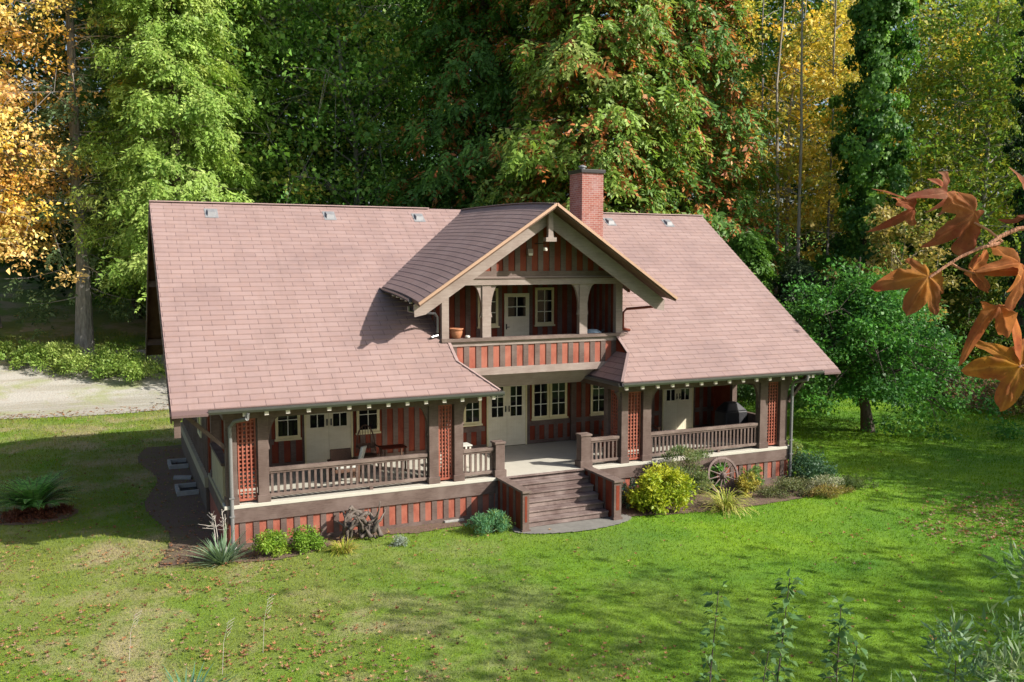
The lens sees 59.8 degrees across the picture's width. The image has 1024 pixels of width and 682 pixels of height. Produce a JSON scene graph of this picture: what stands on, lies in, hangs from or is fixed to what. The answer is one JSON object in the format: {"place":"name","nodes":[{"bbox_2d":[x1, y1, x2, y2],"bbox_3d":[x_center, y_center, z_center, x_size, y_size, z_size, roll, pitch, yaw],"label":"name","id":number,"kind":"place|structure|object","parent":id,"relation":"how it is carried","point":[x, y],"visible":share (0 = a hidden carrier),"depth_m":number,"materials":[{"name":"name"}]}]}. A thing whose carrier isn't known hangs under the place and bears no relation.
{"place":"outdoors","nodes":[
{"label":"outdoors","id":0,"kind":"place"},
{"bbox_2d":[0,350,168,418],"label":"gravel driveway","id":1,"kind":"structure","parent":0,"point":[26,390],"depth_m":46.81,"materials":[{"name":"gravel"}]},
{"bbox_2d":[0,348,167,419],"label":"fallen leaves","id":2,"kind":"object","parent":1,"relation":"on","point":[78,410],"visible":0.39,"depth_m":43.47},
{"bbox_2d":[0,0,1016,228],"label":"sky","id":3,"kind":"structure","parent":0,"point":[24,65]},
{"bbox_2d":[0,229,1023,681],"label":"lawn ground","id":4,"kind":"structure","parent":0,"point":[12,325],"depth_m":20.51,"materials":[{"name":"plant"}]},
{"bbox_2d":[0,339,56,362],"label":"bush","id":5,"kind":"object","parent":4,"relation":"on","point":[4,349],"visible":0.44,"depth_m":50.71,"materials":[{"name":"green plant"}]},
{"bbox_2d":[0,126,110,327],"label":"maple tree","id":6,"kind":"object","parent":4,"relation":"on","point":[27,238],"visible":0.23,"depth_m":55.93,"materials":[{"name":"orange plant"}]},
{"bbox_2d":[6,340,105,372],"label":"bush","id":7,"kind":"object","parent":4,"relation":"on","point":[37,354],"visible":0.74,"depth_m":49.62,"materials":[{"name":"green plant"}]},
{"bbox_2d":[0,0,145,288],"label":"maple tree","id":8,"kind":"object","parent":4,"relation":"on","point":[7,214],"visible":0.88,"depth_m":49.22,"materials":[{"name":"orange plant"}]},
{"bbox_2d":[1,0,145,357],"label":"fir tree","id":9,"kind":"object","parent":4,"relation":"on","point":[84,331],"visible":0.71,"depth_m":51.02,"materials":[{"name":"green plant"}]},
{"bbox_2d":[47,342,151,378],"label":"bush","id":10,"kind":"object","parent":4,"relation":"on","point":[72,363],"visible":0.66,"depth_m":49.29,"materials":[{"name":"green plant"}]},
{"bbox_2d":[57,0,169,318],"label":"cedar tree","id":11,"kind":"object","parent":4,"relation":"on","point":[136,296],"visible":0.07,"depth_m":59.12,"materials":[{"name":"green plant"}]},
{"bbox_2d":[87,354,165,382],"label":"bush","id":12,"kind":"object","parent":4,"relation":"on","point":[134,368],"visible":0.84,"depth_m":48.71,"materials":[{"name":"green plant"}]},
{"bbox_2d":[66,0,257,312],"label":"cedar tree","id":13,"kind":"object","parent":4,"relation":"on","point":[174,108],"visible":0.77,"depth_m":49.04,"materials":[{"name":"green plant"}]},
{"bbox_2d":[154,661,237,681],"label":"yucca plant","id":14,"kind":"object","parent":4,"relation":"on","point":[192,678],"visible":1,"depth_m":14.72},
{"bbox_2d":[165,0,298,203],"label":"cedar tree","id":15,"kind":"object","parent":4,"relation":"on","point":[257,90],"visible":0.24,"depth_m":54.59,"materials":[{"name":"green plant"}]},
{"bbox_2d":[88,0,417,205],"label":"maple tree","id":16,"kind":"object","parent":4,"relation":"on","point":[273,47],"visible":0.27,"depth_m":56.32,"materials":[{"name":"green plant"}]},
{"bbox_2d":[139,0,508,289],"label":"wood","id":17,"kind":"object","parent":4,"relation":"on","point":[411,3],"visible":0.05,"depth_m":62.52,"materials":[{"name":"green plant"}]},
{"bbox_2d":[209,0,470,208],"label":"maple tree","id":18,"kind":"object","parent":4,"relation":"on","point":[369,84],"visible":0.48,"depth_m":56.29,"materials":[{"name":"green plant"}]},
{"bbox_2d":[324,537,361,556],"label":"grass clump","id":19,"kind":"object","parent":4,"relation":"on","point":[341,547],"visible":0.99,"depth_m":22.65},
{"bbox_2d":[333,501,385,540],"bbox_3d":[-4.049,4.763,23.702,1.351,1.052,0.901,0,5,-2],"label":"driftwood","id":20,"kind":"object","parent":4,"relation":"on","point":[366,528],"visible":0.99,"depth_m":23.58,"materials":[{"name":"wood"}]},
{"bbox_2d":[0,0,786,298],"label":"wood","id":21,"kind":"object","parent":4,"relation":"on","point":[65,225],"visible":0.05,"depth_m":66.47,"materials":[{"name":"green plant"}]},
{"bbox_2d":[387,535,408,546],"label":"ground plant","id":22,"kind":"object","parent":4,"relation":"on","point":[400,540],"visible":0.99,"depth_m":23.11,"materials":[{"name":"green plant"}]},
{"bbox_2d":[0,445,826,566],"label":"soil bed","id":23,"kind":"object","parent":4,"relation":"on","point":[175,502],"visible":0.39,"depth_m":26.16,"materials":[{"name":"soil"}]},
{"bbox_2d":[0,502,73,522],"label":"dead frond heap","id":24,"kind":"object","parent":23,"relation":"on","point":[14,515],"visible":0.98,"depth_m":25.53,"materials":[{"name":"brown plant"}]},
{"bbox_2d":[0,466,83,509],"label":"sword fern","id":25,"kind":"object","parent":23,"relation":"on","point":[43,494],"visible":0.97,"depth_m":25.75,"materials":[{"name":"green plant"}]},
{"bbox_2d":[167,458,188,468],"bbox_3d":[-12.104,4.497,32.223,0.650,0.260,1.100,-2,6,-24],"label":"window well","id":26,"kind":"object","parent":23,"relation":"on","point":[180,464],"depth_m":32.07,"materials":[{"name":"concrete"}]},
{"bbox_2d":[175,482,198,495],"bbox_3d":[-10.456,4.819,28.592,0.650,0.260,1.100,-2,6,-24],"label":"window well","id":27,"kind":"object","parent":23,"relation":"on","point":[182,489],"depth_m":28.64,"materials":[{"name":"concrete"}]},
{"bbox_2d":[199,509,228,547],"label":"bare shrub","id":28,"kind":"object","parent":23,"relation":"on","point":[215,527],"visible":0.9,"depth_m":22.50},
{"bbox_2d":[186,521,254,568],"bbox_3d":[-7.168,4.996,21.757,1.898,0.952,1.719,-2,6,-24],"label":"yucca plant","id":29,"kind":"object","parent":23,"relation":"on","point":[218,555],"visible":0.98,"depth_m":21.78,"materials":[{"name":"plant"}]},
{"bbox_2d":[248,528,291,557],"bbox_3d":[-6.038,5.075,22.270,1.073,0.826,0.830,-2,6,-24],"label":"leafy shrub","id":30,"kind":"object","parent":23,"relation":"on","point":[267,543],"visible":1,"depth_m":22.24,"materials":[{"name":"green plant"}]},
{"bbox_2d":[286,524,327,554],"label":"leafy shrub","id":31,"kind":"object","parent":23,"relation":"on","point":[304,541],"visible":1,"depth_m":22.63,"materials":[{"name":"green plant"}]},
{"bbox_2d":[621,477,638,508],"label":"leafy shrub","id":32,"kind":"object","parent":23,"relation":"on","point":[623,498],"visible":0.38,"depth_m":26.71,"materials":[{"name":"green plant"}]},
{"bbox_2d":[622,461,700,514],"bbox_3d":[4.401,4.361,26.461,2.335,1.583,1.931,-2,6,-24],"label":"leafy shrub","id":33,"kind":"object","parent":23,"relation":"on","point":[654,491],"visible":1,"depth_m":26.10,"materials":[{"name":"yellow plant"}]},
{"bbox_2d":[661,444,715,500],"bbox_3d":[5.355,4.078,27.600,2.344,1.894,1.137,-2,6,-24],"label":"tall perennial","id":34,"kind":"object","parent":23,"relation":"on","point":[690,468],"visible":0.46,"depth_m":27.53,"materials":[{"name":"green plant"}]},
{"bbox_2d":[707,456,738,493],"bbox_3d":[6.777,4.315,28.605,1.200,1.164,0.370,-2,6,-24],"label":"wagon wheel","id":35,"kind":"object","parent":23,"relation":"on","point":[722,475],"visible":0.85,"depth_m":28.57,"materials":[{"name":"brown wood"}]},
{"bbox_2d":[705,462,728,489],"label":"climbing plant","id":36,"kind":"object","parent":35,"relation":"attached to","point":[712,475],"visible":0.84,"depth_m":28.66,"materials":[{"name":"green plant"}]},
{"bbox_2d":[690,484,757,518],"bbox_3d":[6.396,4.913,26.672,2.255,1.187,2.343,-2,6,-24],"label":"grass clump","id":37,"kind":"object","parent":23,"relation":"on","point":[724,503],"visible":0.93,"depth_m":26.53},
{"bbox_2d":[734,471,760,496],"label":"leafy shrub","id":38,"kind":"object","parent":23,"relation":"on","point":[743,484],"visible":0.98,"depth_m":28.25,"materials":[{"name":"yellow plant"}]},
{"bbox_2d":[737,464,764,488],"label":"leafy shrub","id":39,"kind":"object","parent":23,"relation":"on","point":[757,469],"visible":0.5,"depth_m":29.02,"materials":[{"name":"green plant"}]},
{"bbox_2d":[755,475,822,498],"bbox_3d":[8.829,4.665,28.638,2.640,0.690,1.502,-2,6,-24],"label":"ground plant","id":40,"kind":"object","parent":23,"relation":"on","point":[786,484],"visible":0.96,"depth_m":28.36,"materials":[{"name":"green plant"}]},
{"bbox_2d":[781,447,839,483],"bbox_3d":[10.188,4.241,30.412,2.204,1.278,1.758,-2,6,-24],"label":"leafy shrub","id":41,"kind":"object","parent":23,"relation":"on","point":[811,466],"visible":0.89,"depth_m":30.25,"materials":[{"name":"green plant"}]},
{"bbox_2d":[805,472,843,489],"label":"flowering plant","id":42,"kind":"object","parent":23,"relation":"on","point":[818,480],"visible":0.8,"depth_m":29.35,"materials":[{"name":"green plant"}]},
{"bbox_2d":[378,0,580,209],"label":"cedar tree","id":43,"kind":"object","parent":4,"relation":"on","point":[451,79],"visible":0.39,"depth_m":52.22,"materials":[{"name":"green plant"}]},
{"bbox_2d":[464,508,515,537],"bbox_3d":[-0.580,4.925,24.312,1.416,0.773,1.024,-2,6,-24],"label":"leafy shrub","id":44,"kind":"object","parent":4,"relation":"on","point":[498,518],"visible":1,"depth_m":24.17,"materials":[{"name":"green plant"}]},
{"bbox_2d":[145,165,840,552],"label":"country house","id":45,"kind":"structure","parent":4,"relation":"on","point":[293,345],"depth_m":27.04,"materials":[{"name":"tile"}]},
{"bbox_2d":[274,415,301,441],"bbox_3d":[-6.802,2.427,26.995,0.810,1.195,0.073,-2,6,-24],"label":"window","id":46,"kind":"structure","parent":45,"relation":"in","point":[287,428],"depth_m":27.03,"materials":[{"name":"beige paint"}]},
{"bbox_2d":[306,413,328,463],"bbox_3d":[-5.985,2.748,27.387,0.694,2.058,0.084,-2,6,-24],"label":"door","id":47,"kind":"structure","parent":45,"relation":"in","point":[317,425],"depth_m":27.43,"materials":[{"name":"beige paint"}]},
{"bbox_2d":[328,411,350,458],"bbox_3d":[-5.346,2.722,27.675,0.694,2.058,0.084,-2,6,-24],"label":"door","id":48,"kind":"structure","parent":45,"relation":"in","point":[339,422],"depth_m":27.69,"materials":[{"name":"beige paint"}]},
{"bbox_2d":[327,448,359,481],"bbox_3d":[-4.800,3.552,25.317,0.820,0.860,0.735,-2,6,-24],"label":"porch armchair","id":49,"kind":"object","parent":45,"relation":"on","point":[340,454],"visible":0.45,"depth_m":25.48,"materials":[{"name":"wood"}]},
{"bbox_2d":[355,424,381,470],"bbox_3d":[-4.316,3.194,26.598,0.666,1.336,0.925,-2,6,-24],"label":"rocking chair","id":50,"kind":"object","parent":45,"relation":"on","point":[372,445],"visible":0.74,"depth_m":26.72,"materials":[{"name":"wood"}]},
{"bbox_2d":[356,410,380,434],"bbox_3d":[-4.529,2.337,28.019,0.800,1.195,0.073,-2,6,-24],"label":"window","id":51,"kind":"structure","parent":45,"relation":"in","point":[371,418],"depth_m":28.06,"materials":[{"name":"beige paint"}]},
{"bbox_2d":[379,444,407,470],"bbox_3d":[-3.545,3.504,26.546,0.750,0.740,0.500,-2,6,-24],"label":"porch table","id":52,"kind":"object","parent":45,"relation":"on","point":[393,446],"visible":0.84,"depth_m":26.47,"materials":[{"name":"wood"}]},
{"bbox_2d":[449,328,462,338],"bbox_3d":[-1.631,-0.223,26.038,0.420,0.302,0.420,-2,6,-24],"label":"clay pot","id":53,"kind":"object","parent":45,"relation":"on","point":[455,333],"visible":1,"depth_m":25.91,"materials":[{"name":"ceramic"}]},
{"bbox_2d":[463,400,482,426],"bbox_3d":[-1.304,2.094,29.462,0.700,1.465,0.073,-2,6,-24],"label":"window","id":54,"kind":"structure","parent":45,"relation":"in","point":[472,416],"depth_m":29.51,"materials":[{"name":"beige paint"}]},
{"bbox_2d":[477,288,499,327],"bbox_3d":[-0.772,-1.067,28.928,0.780,1.295,0.073,-2,6,-24],"label":"window","id":55,"kind":"structure","parent":45,"relation":"in","point":[494,305],"depth_m":29.03,"materials":[{"name":"beige paint"}]},
{"bbox_2d":[488,386,506,446],"bbox_3d":[-0.477,2.493,29.866,0.684,2.128,0.084,-2,6,-24],"label":"door","id":56,"kind":"structure","parent":45,"relation":"in","point":[497,408],"depth_m":29.89,"materials":[{"name":"beige paint"}]},
{"bbox_2d":[507,385,524,445],"bbox_3d":[0.153,2.468,30.150,0.684,2.128,0.084,-2,6,-24],"label":"door","id":57,"kind":"structure","parent":45,"relation":"in","point":[515,394],"depth_m":30.17,"materials":[{"name":"beige paint"}]},
{"bbox_2d":[504,293,528,335],"bbox_3d":[0.169,-0.523,29.397,0.900,2.100,0.084,-2,6,-24],"label":"balcony door","id":58,"kind":"structure","parent":45,"relation":"in","point":[516,305],"depth_m":29.38,"materials":[{"name":"beige paint"}]},
{"bbox_2d":[531,384,550,420],"bbox_3d":[0.992,1.992,30.496,0.720,1.445,0.073,-2,6,-24],"label":"window","id":59,"kind":"structure","parent":45,"relation":"in","point":[540,392],"depth_m":30.52,"materials":[{"name":"beige paint"}]},
{"bbox_2d":[534,287,554,326],"bbox_3d":[1.096,-1.141,29.770,0.760,1.295,0.073,-2,6,-24],"label":"window","id":60,"kind":"structure","parent":45,"relation":"in","point":[544,297],"depth_m":29.78,"materials":[{"name":"beige paint"}]},
{"bbox_2d":[550,383,567,418],"bbox_3d":[1.616,1.967,30.777,0.730,1.445,0.073,-2,6,-24],"label":"window","id":61,"kind":"structure","parent":45,"relation":"in","point":[558,391],"depth_m":30.81,"materials":[{"name":"beige paint"}]},
{"bbox_2d":[590,385,603,415],"bbox_3d":[3.070,1.909,31.432,0.700,1.445,0.073,-2,6,-24],"label":"window","id":62,"kind":"structure","parent":45,"relation":"in","point":[597,393],"depth_m":31.44,"materials":[{"name":"beige paint"}]},
{"bbox_2d":[663,389,677,430],"bbox_3d":[5.846,2.276,32.718,0.624,2.058,0.084,-2,6,-24],"label":"door","id":63,"kind":"structure","parent":45,"relation":"in","point":[670,395],"depth_m":32.76,"materials":[{"name":"beige paint"}]},
{"bbox_2d":[677,388,691,428],"bbox_3d":[6.422,2.253,32.977,0.624,2.058,0.084,-2,6,-24],"label":"door","id":64,"kind":"structure","parent":45,"relation":"in","point":[684,421],"depth_m":33.02,"materials":[{"name":"beige paint"}]},
{"bbox_2d":[714,401,746,436],"bbox_3d":[7.828,2.783,31.812,0.997,1.233,0.717,-2,6,-24],"label":"covered grill","id":65,"kind":"object","parent":45,"relation":"on","point":[730,412],"visible":0.72,"depth_m":31.55,"materials":[{"name":"fabric"}]},
{"bbox_2d":[0,401,1023,681],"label":"fallen leaves","id":66,"kind":"object","parent":4,"relation":"on","point":[300,615],"visible":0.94,"depth_m":18.02,"materials":[{"name":"plant"}]},
{"bbox_2d":[511,514,630,533],"bbox_3d":[1.945,5.160,24.861,4.000,0.030,1.350,-2,6,-24],"label":"stone landing","id":67,"kind":"object","parent":4,"relation":"on","point":[587,524],"visible":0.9,"depth_m":24.80,"materials":[{"name":"stone"}]},
{"bbox_2d":[468,0,715,214],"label":"cedar tree","id":68,"kind":"object","parent":4,"relation":"on","point":[569,36],"visible":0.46,"depth_m":47.16,"materials":[{"name":"green plant"}]},
{"bbox_2d":[603,0,800,294],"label":"cedar tree","id":69,"kind":"object","parent":4,"relation":"on","point":[717,193],"visible":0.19,"depth_m":50.46,"materials":[{"name":"green plant"}]},
{"bbox_2d":[694,580,730,681],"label":"leafy cane","id":70,"kind":"object","parent":4,"relation":"on","point":[714,665],"visible":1,"depth_m":7.45,"materials":[{"name":"green plant"}]},
{"bbox_2d":[701,0,783,228],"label":"golden maple","id":71,"kind":"object","parent":4,"relation":"on","point":[748,2],"visible":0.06,"depth_m":63.70,"materials":[{"name":"yellow plant"}]},
{"bbox_2d":[725,226,782,400],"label":"cedar tree","id":72,"kind":"object","parent":4,"relation":"on","point":[749,249],"visible":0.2,"depth_m":48.99,"materials":[{"name":"green plant"}]},
{"bbox_2d":[752,0,781,231],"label":"bare tree","id":73,"kind":"object","parent":4,"relation":"on","point":[762,108],"visible":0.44,"depth_m":55.58,"materials":[{"name":"grey plant"}]},
{"bbox_2d":[750,642,785,681],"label":"leafy cane","id":74,"kind":"object","parent":4,"relation":"on","point":[774,656],"visible":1,"depth_m":6.63,"materials":[{"name":"green plant"}]},
{"bbox_2d":[755,0,796,296],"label":"bare tree","id":75,"kind":"object","parent":4,"relation":"on","point":[778,197],"visible":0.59,"depth_m":54.95,"materials":[{"name":"grey plant"}]},
{"bbox_2d":[757,568,805,681],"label":"leafy cane","id":76,"kind":"object","parent":4,"relation":"on","point":[783,652],"visible":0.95,"depth_m":7.05,"materials":[{"name":"green plant"}]},
{"bbox_2d":[737,377,837,409],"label":"bush","id":77,"kind":"object","parent":4,"relation":"on","point":[751,391],"visible":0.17,"depth_m":45.70,"materials":[{"name":"green plant"}]},
{"bbox_2d":[770,0,819,282],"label":"bare tree","id":78,"kind":"object","parent":4,"relation":"on","point":[800,155],"visible":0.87,"depth_m":52.95,"materials":[{"name":"grey plant"}]},
{"bbox_2d":[786,437,803,472],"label":"leafy shrub","id":79,"kind":"object","parent":4,"relation":"on","point":[795,446],"visible":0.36,"depth_m":30.78,"materials":[{"name":"green plant"}]},
{"bbox_2d":[734,0,856,261],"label":"golden maple","id":80,"kind":"object","parent":4,"relation":"on","point":[810,25],"visible":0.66,"depth_m":55.72,"materials":[{"name":"yellow plant"}]},
{"bbox_2d":[771,252,838,399],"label":"fir tree","id":81,"kind":"object","parent":4,"relation":"on","point":[793,265],"visible":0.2,"depth_m":49.10,"materials":[{"name":"green plant"}]},
{"bbox_2d":[804,482,856,498],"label":"ground plant","id":82,"kind":"object","parent":4,"relation":"on","point":[829,491],"visible":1,"depth_m":28.31,"materials":[{"name":"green plant"}]},
{"bbox_2d":[803,0,862,286],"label":"bare tree","id":83,"kind":"object","parent":4,"relation":"on","point":[828,208],"visible":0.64,"depth_m":55.97,"materials":[{"name":"grey plant"}]},
{"bbox_2d":[771,0,898,287],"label":"golden maple","id":84,"kind":"object","parent":4,"relation":"on","point":[841,16],"visible":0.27,"depth_m":60.72,"materials":[{"name":"yellow plant"}]},
{"bbox_2d":[817,592,855,681],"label":"leafy cane","id":85,"kind":"object","parent":4,"relation":"on","point":[841,635],"visible":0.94,"depth_m":7.24,"materials":[{"name":"green plant"}]},
{"bbox_2d":[837,631,871,681],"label":"leafy cane","id":86,"kind":"object","parent":4,"relation":"on","point":[855,657],"visible":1,"depth_m":6.42,"materials":[{"name":"green plant"}]},
{"bbox_2d":[791,0,918,253],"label":"golden maple","id":87,"kind":"object","parent":4,"relation":"on","point":[845,79],"visible":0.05,"depth_m":67.59,"materials":[{"name":"yellow plant"}]},
{"bbox_2d":[688,0,1022,337],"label":"wood","id":88,"kind":"object","parent":4,"relation":"on","point":[816,5],"visible":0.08,"depth_m":83.67,"materials":[{"name":"green plant"}]},
{"bbox_2d":[833,473,879,489],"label":"ground plant","id":89,"kind":"object","parent":4,"relation":"on","point":[854,482],"visible":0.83,"depth_m":29.54,"materials":[{"name":"green plant"}]},
{"bbox_2d":[813,0,922,392],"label":"ivy covered tree","id":90,"kind":"object","parent":4,"relation":"on","point":[873,161],"visible":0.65,"depth_m":50.13,"materials":[{"name":"green plant"}]},
{"bbox_2d":[740,256,1023,441],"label":"round lawn tree","id":91,"kind":"object","parent":4,"relation":"on","point":[858,329],"visible":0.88,"depth_m":37.30,"materials":[{"name":"green plant"}]},
{"bbox_2d":[790,195,992,362],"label":"dense tree","id":92,"kind":"object","parent":4,"relation":"on","point":[910,247],"visible":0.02,"depth_m":58.34,"materials":[{"name":"green plant"}]},
{"bbox_2d":[819,202,967,385],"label":"maple tree","id":93,"kind":"object","parent":4,"relation":"on","point":[894,262],"visible":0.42,"depth_m":47.31,"materials":[{"name":"green plant"}]},
{"bbox_2d":[797,0,1023,349],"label":"maple tree","id":94,"kind":"object","parent":4,"relation":"on","point":[992,79],"visible":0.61,"depth_m":53.60,"materials":[{"name":"green plant"}]},
{"bbox_2d":[886,351,967,401],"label":"bush","id":95,"kind":"object","parent":4,"relation":"on","point":[934,372],"visible":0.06,"depth_m":49.25,"materials":[{"name":"green plant"}]},
{"bbox_2d":[890,605,991,681],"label":"narrow leaved shrub","id":96,"kind":"object","parent":4,"relation":"on","point":[959,634],"visible":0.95,"depth_m":6.44,"materials":[{"name":"green plant"}]},
{"bbox_2d":[882,5,1003,346],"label":"golden maple","id":97,"kind":"object","parent":4,"relation":"on","point":[928,107],"visible":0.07,"depth_m":66.49,"materials":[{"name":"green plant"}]},
{"bbox_2d":[866,482,1023,549],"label":"fallen leaves","id":98,"kind":"object","parent":4,"relation":"on","point":[983,535],"visible":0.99,"depth_m":25.61,"materials":[{"name":"plant"}]},
{"bbox_2d":[867,167,1023,411],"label":"maple branch","id":99,"kind":"object","parent":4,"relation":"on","point":[1004,365],"visible":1,"depth_m":2.30,"materials":[{"name":"orange plant"}]},
{"bbox_2d":[927,35,986,324],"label":"bare tree","id":100,"kind":"object","parent":4,"relation":"on","point":[959,116],"visible":0.12,"depth_m":56.91,"materials":[{"name":"brown plant"}]},
{"bbox_2d":[926,368,990,397],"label":"bush","id":101,"kind":"object","parent":4,"relation":"on","point":[945,392],"visible":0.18,"depth_m":48.11,"materials":[{"name":"green plant"}]},
{"bbox_2d":[914,237,1016,367],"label":"dense tree","id":102,"kind":"object","parent":4,"relation":"on","point":[965,300],"visible":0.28,"depth_m":52.49,"materials":[{"name":"green plant"}]},
{"bbox_2d":[918,4,1023,295],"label":"maple tree","id":103,"kind":"object","parent":4,"relation":"on","point":[971,145],"visible":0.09,"depth_m":59.47,"materials":[{"name":"green plant"}]},
{"bbox_2d":[932,537,1023,681],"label":"narrow leaved shrub","id":104,"kind":"object","parent":4,"relation":"on","point":[1013,674],"visible":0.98,"depth_m":6.26,"materials":[{"name":"green plant"}]},
{"bbox_2d":[946,375,1023,415],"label":"bush","id":105,"kind":"object","parent":4,"relation":"on","point":[988,387],"visible":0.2,"depth_m":44.84,"materials":[{"name":"green plant"}]},
{"bbox_2d":[991,382,1023,420],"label":"bush","id":106,"kind":"object","parent":4,"relation":"on","point":[1022,401],"visible":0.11,"depth_m":42.84,"materials":[{"name":"green plant"}]},
{"bbox_2d":[997,0,1023,400],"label":"ivy covered tree","id":107,"kind":"object","parent":4,"relation":"on","point":[1017,101],"visible":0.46,"depth_m":46.49,"materials":[{"name":"green plant"}]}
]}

